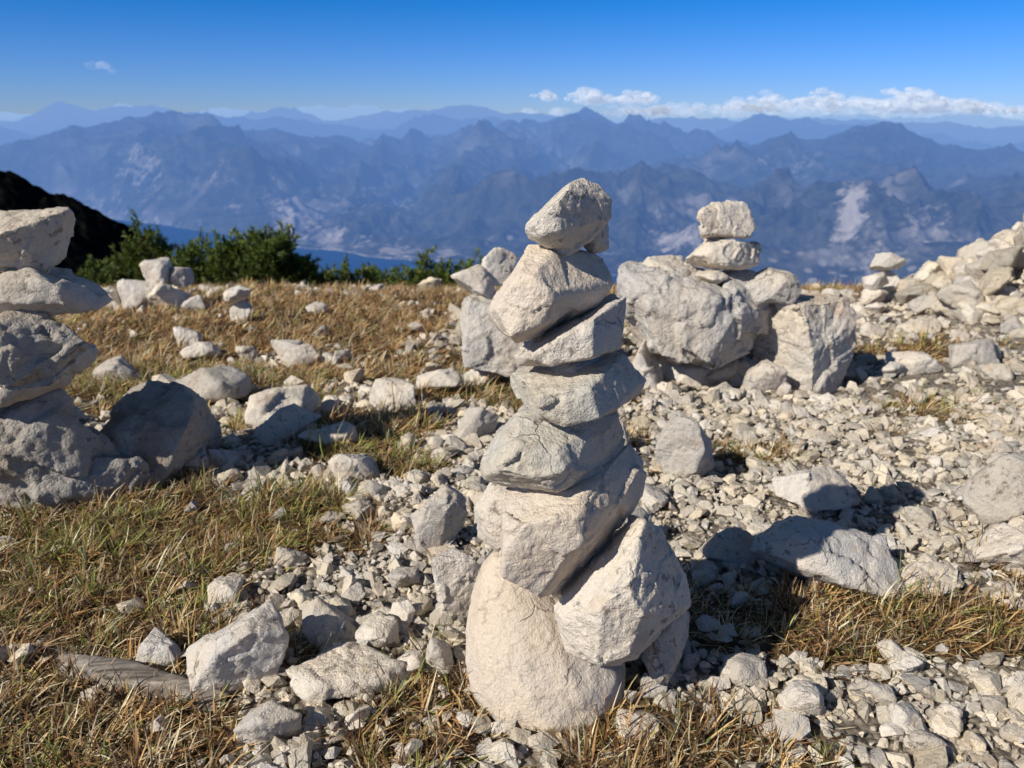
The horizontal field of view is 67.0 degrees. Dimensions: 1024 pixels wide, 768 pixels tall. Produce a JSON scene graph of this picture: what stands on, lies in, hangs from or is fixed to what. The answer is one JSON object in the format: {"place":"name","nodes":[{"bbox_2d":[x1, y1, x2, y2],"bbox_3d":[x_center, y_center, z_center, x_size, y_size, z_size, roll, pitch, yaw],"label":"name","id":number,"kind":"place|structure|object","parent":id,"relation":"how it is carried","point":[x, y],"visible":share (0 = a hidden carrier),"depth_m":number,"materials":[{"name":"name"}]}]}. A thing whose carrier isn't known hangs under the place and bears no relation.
{"place":"outdoors","nodes":[
{"label":"outdoors","id":0,"kind":"place"},
{"bbox_2d":[0,171,148,277],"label":"wooded hillside","id":1,"kind":"structure","parent":0,"point":[96,233],"depth_m":163.36,"materials":[{"name":"plant"}]},
{"bbox_2d":[113,219,617,286],"bbox_3d":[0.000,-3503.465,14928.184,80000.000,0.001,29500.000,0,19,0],"label":"lake","id":2,"kind":"structure","parent":0,"point":[180,235],"depth_m":9312.31,"materials":[{"name":"blue liquid"}]},
{"bbox_2d":[0,101,1023,287],"bbox_3d":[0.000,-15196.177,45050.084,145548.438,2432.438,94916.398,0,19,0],"label":"distant mountains","id":3,"kind":"structure","parent":0,"point":[843,199],"depth_m":12668.53,"materials":[{"name":"blue stone"}]},
{"bbox_2d":[0,274,1023,767],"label":"dry grass","id":4,"kind":"structure","parent":0,"point":[92,588],"depth_m":1.37,"materials":[{"name":"brown plant"}]},
{"bbox_2d":[0,270,1023,767],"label":"gravel","id":5,"kind":"structure","parent":0,"point":[302,750],"depth_m":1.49,"materials":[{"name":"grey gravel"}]},
{"bbox_2d":[0,271,1023,767],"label":"ground","id":6,"kind":"structure","parent":0,"point":[860,723],"depth_m":1.41,"materials":[{"name":"soil"}]},
{"bbox_2d":[0,207,221,510],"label":"stone cairn","id":7,"kind":"object","parent":6,"relation":"on","point":[52,447],"visible":0.89,"depth_m":1.62,"materials":[{"name":"stone"}]},
{"bbox_2d":[92,355,142,382],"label":"limestone rock","id":8,"kind":"object","parent":6,"relation":"on","point":[117,365],"visible":0.84,"depth_m":2.67,"materials":[{"name":"beige stone"}]},
{"bbox_2d":[53,652,228,712],"bbox_3d":[-0.551,0.433,1.134,0.307,0.037,0.035,6,20,16],"label":"weathered branch","id":9,"kind":"object","parent":6,"relation":"on","point":[123,668],"visible":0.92,"depth_m":1.12,"materials":[{"name":"wood"}]},
{"bbox_2d":[75,207,218,286],"bbox_3d":[-3.470,-1.036,7.604,2.162,1.413,0.872,4,20,12],"label":"mountain pine","id":10,"kind":"object","parent":6,"relation":"on","point":[136,252],"visible":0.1,"depth_m":7.41,"materials":[{"name":"green plant"}]},
{"bbox_2d":[104,257,205,312],"bbox_3d":[-1.975,-0.535,4.231,0.671,0.285,0.330,0,19,0],"label":"rock pile","id":11,"kind":"object","parent":6,"relation":"on","point":[162,275],"visible":0.87,"depth_m":4.20,"materials":[{"name":"stone"}]},
{"bbox_2d":[135,627,180,669],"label":"limestone rock","id":12,"kind":"object","parent":6,"relation":"on","point":[154,644],"visible":0.78,"depth_m":1.17,"materials":[{"name":"beige stone"}]},
{"bbox_2d":[173,326,201,347],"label":"limestone rock","id":13,"kind":"object","parent":6,"relation":"on","point":[187,335],"visible":0.59,"depth_m":3.34,"materials":[{"name":"beige stone"}]},
{"bbox_2d":[182,447,211,472],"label":"limestone rock","id":14,"kind":"object","parent":6,"relation":"on","point":[201,454],"visible":0.18,"depth_m":1.84,"materials":[{"name":"grey stone"}]},
{"bbox_2d":[179,342,222,358],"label":"limestone rock","id":15,"kind":"object","parent":6,"relation":"on","point":[211,349],"visible":0.97,"depth_m":3.04,"materials":[{"name":"beige stone"}]},
{"bbox_2d":[175,366,252,403],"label":"limestone rock","id":16,"kind":"object","parent":6,"relation":"on","point":[213,384],"visible":0.73,"depth_m":2.43,"materials":[{"name":"grey stone"}]},
{"bbox_2d":[207,576,243,608],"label":"limestone rock","id":17,"kind":"object","parent":6,"relation":"on","point":[220,587],"visible":0.89,"depth_m":1.32,"materials":[{"name":"beige stone"}]},
{"bbox_2d":[207,449,253,468],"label":"limestone rock","id":18,"kind":"object","parent":6,"relation":"on","point":[220,457],"visible":0.68,"depth_m":1.89,"materials":[{"name":"grey stone"}]},
{"bbox_2d":[185,601,288,693],"bbox_3d":[-0.406,0.396,1.141,0.141,0.139,0.113,-10,22,-27],"label":"limestone rock","id":19,"kind":"object","parent":6,"relation":"on","point":[253,644],"visible":0.85,"depth_m":1.10,"materials":[{"name":"beige stone"}]},
{"bbox_2d":[223,285,252,321],"bbox_3d":[-1.324,-0.388,3.748,0.138,0.179,0.099,0,19,0],"label":"stone cairn","id":20,"kind":"object","parent":6,"relation":"on","point":[238,293],"visible":0.92,"depth_m":3.74,"materials":[{"name":"stone"}]},
{"bbox_2d":[198,219,337,286],"bbox_3d":[-2.202,-0.969,6.991,1.245,1.018,0.820,6,20,18],"label":"mountain pine","id":21,"kind":"object","parent":6,"relation":"on","point":[240,257],"visible":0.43,"depth_m":6.79,"materials":[{"name":"green plant"}]},
{"bbox_2d":[233,700,303,746],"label":"limestone rock","id":22,"kind":"object","parent":6,"relation":"on","point":[267,721],"visible":1,"depth_m":1.02,"materials":[{"name":"beige stone"}]},
{"bbox_2d":[244,384,320,427],"bbox_3d":[-0.667,0.068,2.238,0.204,0.135,0.212,0,19,0],"label":"limestone rock","id":23,"kind":"object","parent":6,"relation":"on","point":[263,406],"visible":0.66,"depth_m":2.19,"materials":[{"name":"grey stone"}]},
{"bbox_2d":[255,403,320,445],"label":"limestone rock","id":24,"kind":"object","parent":6,"relation":"on","point":[277,424],"visible":0.88,"depth_m":2.05,"materials":[{"name":"grey stone"}]},
{"bbox_2d":[280,343,320,366],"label":"limestone rock","id":25,"kind":"object","parent":6,"relation":"on","point":[296,353],"visible":0.72,"depth_m":2.94,"materials":[{"name":"beige stone"}]},
{"bbox_2d":[305,302,327,314],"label":"limestone rock","id":26,"kind":"object","parent":6,"relation":"on","point":[318,307],"visible":0.86,"depth_m":4.03,"materials":[{"name":"beige stone"}]},
{"bbox_2d":[312,325,328,335],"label":"limestone rock","id":27,"kind":"object","parent":6,"relation":"on","point":[324,328],"visible":0.79,"depth_m":3.53,"materials":[{"name":"beige stone"}]},
{"bbox_2d":[298,422,357,444],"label":"limestone rock","id":28,"kind":"object","parent":6,"relation":"on","point":[334,429],"visible":0.74,"depth_m":2.00,"materials":[{"name":"grey stone"}]},
{"bbox_2d":[300,598,357,647],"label":"limestone rock","id":29,"kind":"object","parent":6,"relation":"on","point":[319,615],"visible":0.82,"depth_m":1.23,"materials":[{"name":"beige stone"}]},
{"bbox_2d":[286,641,414,704],"bbox_3d":[-0.239,0.427,1.149,0.181,0.050,0.106,-9,21,-23],"label":"limestone rock","id":30,"kind":"object","parent":6,"relation":"on","point":[317,677],"visible":0.93,"depth_m":1.12,"materials":[{"name":"beige stone"}]},
{"bbox_2d":[328,453,380,481],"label":"limestone rock","id":31,"kind":"object","parent":6,"relation":"on","point":[361,466],"visible":0.74,"depth_m":1.77,"materials":[{"name":"grey stone"}]},
{"bbox_2d":[355,614,400,648],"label":"limestone rock","id":32,"kind":"object","parent":6,"relation":"on","point":[373,630],"visible":0.91,"depth_m":1.20,"materials":[{"name":"beige stone"}]},
{"bbox_2d":[369,377,415,411],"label":"limestone rock","id":33,"kind":"object","parent":6,"relation":"on","point":[381,388],"visible":0.62,"depth_m":2.35,"materials":[{"name":"grey stone"}]},
{"bbox_2d":[316,244,483,286],"bbox_3d":[-2.365,-0.847,8.325,6.906,1.413,2.224,0,19,0],"label":"pine scrub","id":34,"kind":"object","parent":6,"relation":"on","point":[417,275],"visible":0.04,"depth_m":7.71,"materials":[{"name":"green plant"}]},
{"bbox_2d":[388,566,419,588],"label":"limestone rock","id":35,"kind":"object","parent":6,"relation":"on","point":[401,576],"visible":1,"depth_m":1.36,"materials":[{"name":"grey stone"}]},
{"bbox_2d":[423,638,452,674],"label":"limestone rock","id":36,"kind":"object","parent":6,"relation":"on","point":[438,651],"visible":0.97,"depth_m":1.16,"materials":[{"name":"beige stone"}]},
{"bbox_2d":[411,484,467,555],"bbox_3d":[-0.135,0.261,1.475,0.111,0.140,0.066,-14,24,-35],"label":"limestone rock","id":37,"kind":"object","parent":6,"relation":"on","point":[439,516],"visible":0.98,"depth_m":1.45,"materials":[{"name":"grey stone"}]},
{"bbox_2d":[416,368,462,391],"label":"limestone rock","id":38,"kind":"object","parent":6,"relation":"on","point":[448,377],"visible":0.92,"depth_m":2.49,"materials":[{"name":"grey stone"}]},
{"bbox_2d":[431,547,480,621],"bbox_3d":[-0.085,0.344,1.282,0.104,0.152,0.053,-9,21,-23],"label":"limestone rock","id":39,"kind":"object","parent":6,"relation":"on","point":[455,571],"visible":0.73,"depth_m":1.25,"materials":[{"name":"beige stone"}]},
{"bbox_2d":[454,406,497,442],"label":"limestone rock","id":40,"kind":"object","parent":6,"relation":"on","point":[480,421],"visible":0.84,"depth_m":2.05,"materials":[{"name":"grey stone"}]},
{"bbox_2d":[450,247,663,390],"bbox_3d":[0.150,-0.202,2.653,0.708,0.523,0.433,0,19,0],"label":"rock pile","id":41,"kind":"object","parent":6,"relation":"on","point":[489,348],"visible":0.49,"depth_m":2.55,"materials":[{"name":"stone"}]},
{"bbox_2d":[465,178,690,731],"bbox_3d":[0.098,0.110,1.047,0.332,0.757,0.251,0,19,0],"label":"stone cairn","id":42,"kind":"object","parent":6,"relation":"on","point":[578,599],"visible":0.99,"depth_m":0.98,"materials":[{"name":"stone"}]},
{"bbox_2d":[620,421,629,445],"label":"limestone rock","id":43,"kind":"object","parent":6,"relation":"on","point":[626,436],"visible":0.1,"depth_m":1.96,"materials":[{"name":"grey stone"}]},
{"bbox_2d":[617,506,651,529],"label":"limestone rock","id":44,"kind":"object","parent":6,"relation":"on","point":[639,511],"visible":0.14,"depth_m":1.50,"materials":[{"name":"grey stone"}]},
{"bbox_2d":[615,708,659,742],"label":"limestone rock","id":45,"kind":"object","parent":6,"relation":"on","point":[635,716],"visible":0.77,"depth_m":1.05,"materials":[{"name":"beige stone"}]},
{"bbox_2d":[640,483,668,513],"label":"limestone rock","id":46,"kind":"object","parent":6,"relation":"on","point":[654,498],"visible":0.73,"depth_m":1.63,"materials":[{"name":"grey stone"}]},
{"bbox_2d":[655,414,713,480],"bbox_3d":[0.411,0.154,1.830,0.130,0.199,0.119,10,22,26],"label":"limestone rock","id":47,"kind":"object","parent":6,"relation":"on","point":[683,447],"visible":0.87,"depth_m":1.78,"materials":[{"name":"grey stone"}]},
{"bbox_2d":[698,526,758,565],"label":"limestone rock","id":48,"kind":"object","parent":6,"relation":"on","point":[732,544],"visible":0.82,"depth_m":1.46,"materials":[{"name":"grey stone"}]},
{"bbox_2d":[616,200,856,393],"bbox_3d":[0.747,-0.273,2.575,0.812,0.664,0.448,0,19,0],"label":"stone cairn","id":49,"kind":"object","parent":6,"relation":"on","point":[688,322],"visible":0.93,"depth_m":2.48,"materials":[{"name":"stone"}]},
{"bbox_2d":[721,652,767,690],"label":"limestone rock","id":50,"kind":"object","parent":6,"relation":"on","point":[749,670],"visible":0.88,"depth_m":1.15,"materials":[{"name":"beige stone"}]},
{"bbox_2d":[740,359,787,394],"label":"limestone rock","id":51,"kind":"object","parent":6,"relation":"on","point":[763,376],"visible":0.8,"depth_m":2.49,"materials":[{"name":"beige stone"}]},
{"bbox_2d":[777,680,823,717],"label":"limestone rock","id":52,"kind":"object","parent":6,"relation":"on","point":[801,696],"visible":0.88,"depth_m":1.08,"materials":[{"name":"beige stone"}]},
{"bbox_2d":[772,466,859,513],"bbox_3d":[0.657,0.230,1.668,0.180,0.104,0.106,-7,20,-19],"label":"limestone rock","id":53,"kind":"object","parent":6,"relation":"on","point":[817,490],"visible":0.97,"depth_m":1.65,"materials":[{"name":"grey stone"}]},
{"bbox_2d":[750,515,907,600],"bbox_3d":[0.574,0.322,1.410,0.268,0.142,0.148,0,19,0],"label":"limestone rock","id":54,"kind":"object","parent":6,"relation":"on","point":[837,555],"visible":0.91,"depth_m":1.38,"materials":[{"name":"grey stone"}]},
{"bbox_2d":[860,272,888,304],"bbox_3d":[1.932,-0.504,4.116,0.141,0.182,0.104,0,19,0],"label":"stone cairn","id":55,"kind":"object","parent":6,"relation":"on","point":[873,291],"visible":0.91,"depth_m":4.08,"materials":[{"name":"stone"}]},
{"bbox_2d":[869,252,905,295],"bbox_3d":[2.048,-0.604,4.258,0.191,0.246,0.153,0,19,0],"label":"stone cairn","id":56,"kind":"object","parent":6,"relation":"on","point":[887,262],"visible":0.78,"depth_m":4.21,"materials":[{"name":"stone"}]},
{"bbox_2d":[885,351,941,374],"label":"limestone rock","id":57,"kind":"object","parent":6,"relation":"on","point":[916,363],"visible":0.73,"depth_m":2.78,"materials":[{"name":"beige stone"}]},
{"bbox_2d":[903,647,926,672],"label":"limestone rock","id":58,"kind":"object","parent":6,"relation":"on","point":[912,651],"visible":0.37,"depth_m":1.20,"materials":[{"name":"beige stone"}]},
{"bbox_2d":[899,561,963,595],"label":"limestone rock","id":59,"kind":"object","parent":6,"relation":"on","point":[946,577],"visible":0.73,"depth_m":1.39,"materials":[{"name":"beige stone"}]},
{"bbox_2d":[895,214,1023,324],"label":"boulder heap","id":60,"kind":"object","parent":6,"relation":"on","point":[971,284],"visible":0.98,"depth_m":3.72,"materials":[{"name":"stone"}]},
{"bbox_2d":[948,338,1000,367],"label":"limestone rock","id":61,"kind":"object","parent":6,"relation":"on","point":[980,351],"visible":0.84,"depth_m":2.88,"materials":[{"name":"beige stone"}]},
{"bbox_2d":[962,450,1023,525],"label":"limestone rock","id":62,"kind":"object","parent":6,"relation":"on","point":[993,491],"visible":0.86,"depth_m":1.59,"materials":[{"name":"grey stone"}]},
{"bbox_2d":[966,522,1023,568],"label":"limestone rock","id":63,"kind":"object","parent":6,"relation":"on","point":[1006,539],"visible":0.95,"depth_m":1.44,"materials":[{"name":"grey stone"}]},
{"bbox_2d":[0,0,1023,119],"label":"sky","id":64,"kind":"structure","parent":0,"point":[700,59],"materials":[{"name":"blue"}]}
]}

